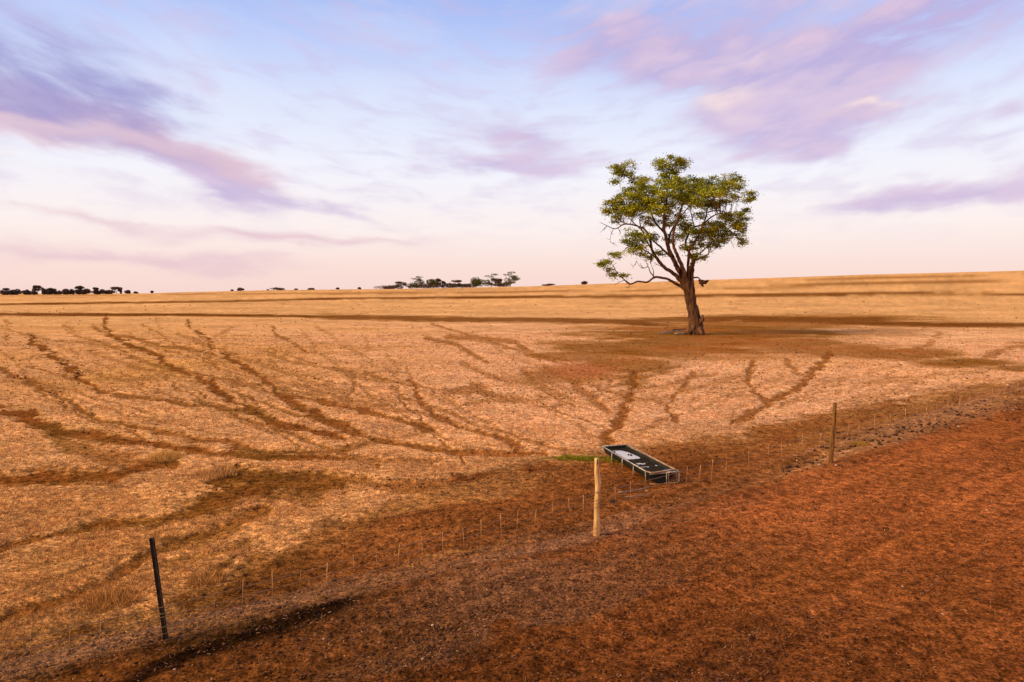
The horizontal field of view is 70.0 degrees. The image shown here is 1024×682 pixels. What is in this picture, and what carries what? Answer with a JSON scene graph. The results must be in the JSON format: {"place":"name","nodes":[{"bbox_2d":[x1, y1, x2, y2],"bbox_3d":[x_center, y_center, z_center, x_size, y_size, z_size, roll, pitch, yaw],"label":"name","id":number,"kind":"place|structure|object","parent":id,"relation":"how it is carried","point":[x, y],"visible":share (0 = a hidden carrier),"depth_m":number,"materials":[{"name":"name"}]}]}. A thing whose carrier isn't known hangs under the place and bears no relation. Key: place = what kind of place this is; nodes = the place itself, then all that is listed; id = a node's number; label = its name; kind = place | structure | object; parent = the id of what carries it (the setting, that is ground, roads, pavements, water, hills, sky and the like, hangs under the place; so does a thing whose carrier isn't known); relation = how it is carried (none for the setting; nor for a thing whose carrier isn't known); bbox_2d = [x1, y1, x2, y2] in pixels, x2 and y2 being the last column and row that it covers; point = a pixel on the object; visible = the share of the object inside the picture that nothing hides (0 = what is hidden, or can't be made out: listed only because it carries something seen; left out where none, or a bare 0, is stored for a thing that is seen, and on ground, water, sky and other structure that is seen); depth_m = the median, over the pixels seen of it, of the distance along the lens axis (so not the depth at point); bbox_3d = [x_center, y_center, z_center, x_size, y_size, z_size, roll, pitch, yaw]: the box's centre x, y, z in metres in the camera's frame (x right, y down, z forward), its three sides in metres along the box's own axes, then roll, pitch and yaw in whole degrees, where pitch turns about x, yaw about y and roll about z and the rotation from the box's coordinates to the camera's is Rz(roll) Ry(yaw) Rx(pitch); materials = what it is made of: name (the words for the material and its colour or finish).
{"place":"outdoors","nodes":[
{"label":"outdoors","id":0,"kind":"place"},
{"bbox_2d":[0,271,1023,681],"bbox_3d":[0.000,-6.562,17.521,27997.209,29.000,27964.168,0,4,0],"label":"ground","id":1,"kind":"structure","parent":0,"point":[774,313],"depth_m":16.28,"materials":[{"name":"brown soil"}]},
{"bbox_2d":[0,290,9,294],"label":"bush","id":2,"kind":"object","parent":1,"relation":"on","point":[2,292],"visible":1,"depth_m":1446.08,"materials":[{"name":"plant"}]},
{"bbox_2d":[9,290,17,294],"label":"bush","id":3,"kind":"object","parent":1,"relation":"on","point":[12,292],"visible":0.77,"depth_m":1473.68,"materials":[{"name":"plant"}]},
{"bbox_2d":[12,289,21,293],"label":"bush","id":4,"kind":"object","parent":1,"relation":"on","point":[18,291],"visible":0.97,"depth_m":1486.36,"materials":[{"name":"plant"}]},
{"bbox_2d":[22,289,30,294],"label":"bush","id":5,"kind":"object","parent":1,"relation":"on","point":[26,292],"visible":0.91,"depth_m":1499.33,"materials":[{"name":"green plant"}]},
{"bbox_2d":[32,285,43,291],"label":"gum tree","id":6,"kind":"object","parent":1,"relation":"on","point":[37,288],"visible":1,"depth_m":1456.03,"materials":[{"name":"plant"}]},
{"bbox_2d":[41,288,50,294],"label":"bush","id":7,"kind":"object","parent":1,"relation":"on","point":[45,291],"visible":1,"depth_m":1472.06,"materials":[{"name":"plant"}]},
{"bbox_2d":[47,288,56,294],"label":"gum tree","id":8,"kind":"object","parent":1,"relation":"on","point":[51,291],"visible":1,"depth_m":1487.46,"materials":[{"name":"green plant"}]},
{"bbox_2d":[61,288,69,294],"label":"bush","id":9,"kind":"object","parent":1,"relation":"on","point":[65,291],"visible":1,"depth_m":1458.33,"materials":[{"name":"plant"}]},
{"bbox_2d":[75,286,84,292],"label":"gum tree","id":10,"kind":"object","parent":1,"relation":"on","point":[79,288],"visible":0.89,"depth_m":1484.66,"materials":[{"name":"plant"}]},
{"bbox_2d":[81,288,90,293],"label":"bush","id":11,"kind":"object","parent":1,"relation":"on","point":[86,291],"visible":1,"depth_m":1443.88,"materials":[{"name":"plant"}]},
{"bbox_2d":[91,287,98,292],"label":"gum tree","id":12,"kind":"object","parent":1,"relation":"on","point":[95,289],"visible":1,"depth_m":1460.51,"materials":[{"name":"plant"}]},
{"bbox_2d":[100,289,107,293],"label":"bush","id":13,"kind":"object","parent":1,"relation":"on","point":[102,291],"visible":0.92,"depth_m":1488.22,"materials":[{"name":"green plant"}]},
{"bbox_2d":[72,583,142,612],"bbox_3d":[-5.375,3.387,9.757,0.810,0.179,0.810,0,4,0],"label":"grass tussock","id":14,"kind":"object","parent":1,"relation":"on","point":[108,596],"depth_m":9.73,"materials":[{"name":"plant"}]},
{"bbox_2d":[109,287,122,293],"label":"gum tree","id":15,"kind":"object","parent":1,"relation":"on","point":[115,288],"visible":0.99,"depth_m":1440.86,"materials":[{"name":"plant"}]},
{"bbox_2d":[149,537,168,640],"bbox_3d":[-4.119,2.974,8.548,0.194,1.374,0.078,0,4,0],"label":"fence post","id":16,"kind":"object","parent":1,"relation":"on","point":[162,611],"visible":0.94,"depth_m":8.53,"materials":[{"name":"black metal"}]},
{"bbox_2d":[145,444,185,462],"bbox_3d":[-8.688,2.764,18.264,1.021,0.398,0.940,-1,4,-20],"label":"grass tussock","id":17,"kind":"object","parent":1,"relation":"on","point":[157,456],"depth_m":18.18,"materials":[{"name":"plant"}]},
{"bbox_2d":[188,567,227,586],"bbox_3d":[-4.369,3.356,10.529,0.549,0.175,0.630,-2,4,-27],"label":"grass tussock","id":18,"kind":"object","parent":1,"relation":"on","point":[216,576],"depth_m":10.49,"materials":[{"name":"plant"}]},
{"bbox_2d":[190,465,237,479],"bbox_3d":[-6.749,2.903,16.560,1.104,0.251,1.090,0,4,0],"label":"grass tussock","id":19,"kind":"object","parent":1,"relation":"on","point":[216,475],"depth_m":16.48,"materials":[{"name":"plant"}]},
{"bbox_2d":[382,285,403,288],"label":"bush","id":20,"kind":"object","parent":1,"relation":"on","point":[390,287],"visible":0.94,"depth_m":691.87,"materials":[{"name":"green plant"}]},
{"bbox_2d":[394,281,406,288],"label":"gum tree","id":21,"kind":"object","parent":1,"relation":"on","point":[399,283],"visible":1,"depth_m":687.90,"materials":[{"name":"plant"}]},
{"bbox_2d":[409,276,424,287],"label":"gum tree","id":22,"kind":"object","parent":1,"relation":"on","point":[417,281],"visible":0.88,"depth_m":693.71,"materials":[{"name":"green plant"}]},
{"bbox_2d":[417,283,437,287],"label":"bush","id":23,"kind":"object","parent":1,"relation":"on","point":[427,285],"visible":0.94,"depth_m":686.15,"materials":[{"name":"green plant"}]},
{"bbox_2d":[426,279,441,287],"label":"round tree","id":24,"kind":"object","parent":1,"relation":"on","point":[431,281],"visible":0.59,"depth_m":698.76,"materials":[{"name":"green plant"}]},
{"bbox_2d":[436,278,440,285],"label":"gum tree","id":25,"kind":"object","parent":1,"relation":"on","point":[438,280],"visible":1,"depth_m":686.65,"materials":[{"name":"green plant"}]},
{"bbox_2d":[451,280,461,286],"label":"gum tree","id":26,"kind":"object","parent":1,"relation":"on","point":[457,282],"visible":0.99,"depth_m":686.57,"materials":[{"name":"green plant"}]},
{"bbox_2d":[461,283,474,287],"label":"bush","id":27,"kind":"object","parent":1,"relation":"on","point":[466,285],"visible":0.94,"depth_m":686.00,"materials":[{"name":"green plant"}]},
{"bbox_2d":[470,277,484,286],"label":"round tree","id":28,"kind":"object","parent":1,"relation":"on","point":[476,281],"visible":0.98,"depth_m":692.99,"materials":[{"name":"green plant"}]},
{"bbox_2d":[483,274,498,286],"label":"gum tree","id":29,"kind":"object","parent":1,"relation":"on","point":[493,279],"visible":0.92,"depth_m":698.19,"materials":[{"name":"green plant"}]},
{"bbox_2d":[492,283,509,286],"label":"bush","id":30,"kind":"object","parent":1,"relation":"on","point":[497,284],"visible":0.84,"depth_m":696.10,"materials":[{"name":"green plant"}]},
{"bbox_2d":[503,271,519,286],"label":"gum tree","id":31,"kind":"object","parent":1,"relation":"on","point":[514,278],"visible":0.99,"depth_m":690.89,"materials":[{"name":"green plant"}]},
{"bbox_2d":[0,332,1023,657],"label":"stubble","id":32,"kind":"object","parent":1,"relation":"on","point":[10,632],"visible":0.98,"depth_m":20.48,"materials":[{"name":"beige plant"}]},
{"bbox_2d":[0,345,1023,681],"bbox_3d":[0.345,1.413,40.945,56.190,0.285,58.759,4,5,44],"label":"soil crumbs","id":33,"kind":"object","parent":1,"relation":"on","point":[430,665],"visible":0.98,"depth_m":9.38,"materials":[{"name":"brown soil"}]},
{"bbox_2d":[0,300,1023,511],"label":"dark clods","id":34,"kind":"object","parent":1,"relation":"on","point":[485,393],"visible":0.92,"depth_m":33.25,"materials":[{"name":"brown soil"}]},
{"bbox_2d":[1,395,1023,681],"bbox_3d":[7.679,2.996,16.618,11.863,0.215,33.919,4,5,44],"label":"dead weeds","id":35,"kind":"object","parent":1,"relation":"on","point":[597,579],"visible":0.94,"depth_m":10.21,"materials":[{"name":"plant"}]},
{"bbox_2d":[544,454,620,466],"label":"green grass","id":36,"kind":"structure","parent":1,"relation":"on","point":[582,458],"depth_m":18.05,"materials":[{"name":"plant"}]},
{"bbox_2d":[593,458,600,536],"bbox_3d":[1.438,2.713,12.375,0.137,1.474,0.126,0,4,0],"label":"fence post","id":37,"kind":"object","parent":1,"relation":"on","point":[597,477],"visible":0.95,"depth_m":12.33,"materials":[{"name":"brown wood"}]},
{"bbox_2d":[602,444,679,484],"bbox_3d":[2.922,2.857,17.000,0.754,0.352,2.791,-1,4,-14],"label":"feed trough","id":38,"kind":"object","parent":1,"relation":"on","point":[642,464],"visible":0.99,"depth_m":16.71,"materials":[{"name":"grey metal"}]},
{"bbox_2d":[593,152,758,334],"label":"gum tree","id":39,"kind":"object","parent":1,"relation":"on","point":[698,190],"visible":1,"depth_m":71.10,"materials":[{"name":"green plant"}]},
{"bbox_2d":[829,402,836,462],"bbox_3d":[7.700,2.277,17.565,0.150,1.617,0.132,0,4,0],"label":"fence post","id":40,"kind":"object","parent":1,"relation":"on","point":[831,445],"visible":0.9,"depth_m":17.52,"materials":[{"name":"brown wood"}]},
{"bbox_2d":[0,381,1023,679],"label":"wire fence","id":41,"kind":"object","parent":40,"relation":"attached to","point":[428,547],"visible":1,"depth_m":10.30,"materials":[{"name":"grey metal"}]},
{"bbox_2d":[848,441,871,446],"bbox_3d":[9.411,2.751,19.776,0.565,0.168,0.590,-1,4,-20],"label":"grass tussock","id":42,"kind":"object","parent":1,"relation":"on","point":[857,444],"depth_m":19.73,"materials":[{"name":"plant"}]},
{"bbox_2d":[785,398,1020,474],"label":"earth clods","id":43,"kind":"object","parent":1,"relation":"on","point":[894,434],"visible":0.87,"depth_m":21.20,"materials":[{"name":"brown soil"}]},
{"bbox_2d":[0,0,1023,293],"label":"sky","id":44,"kind":"structure","parent":0,"point":[158,146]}
]}

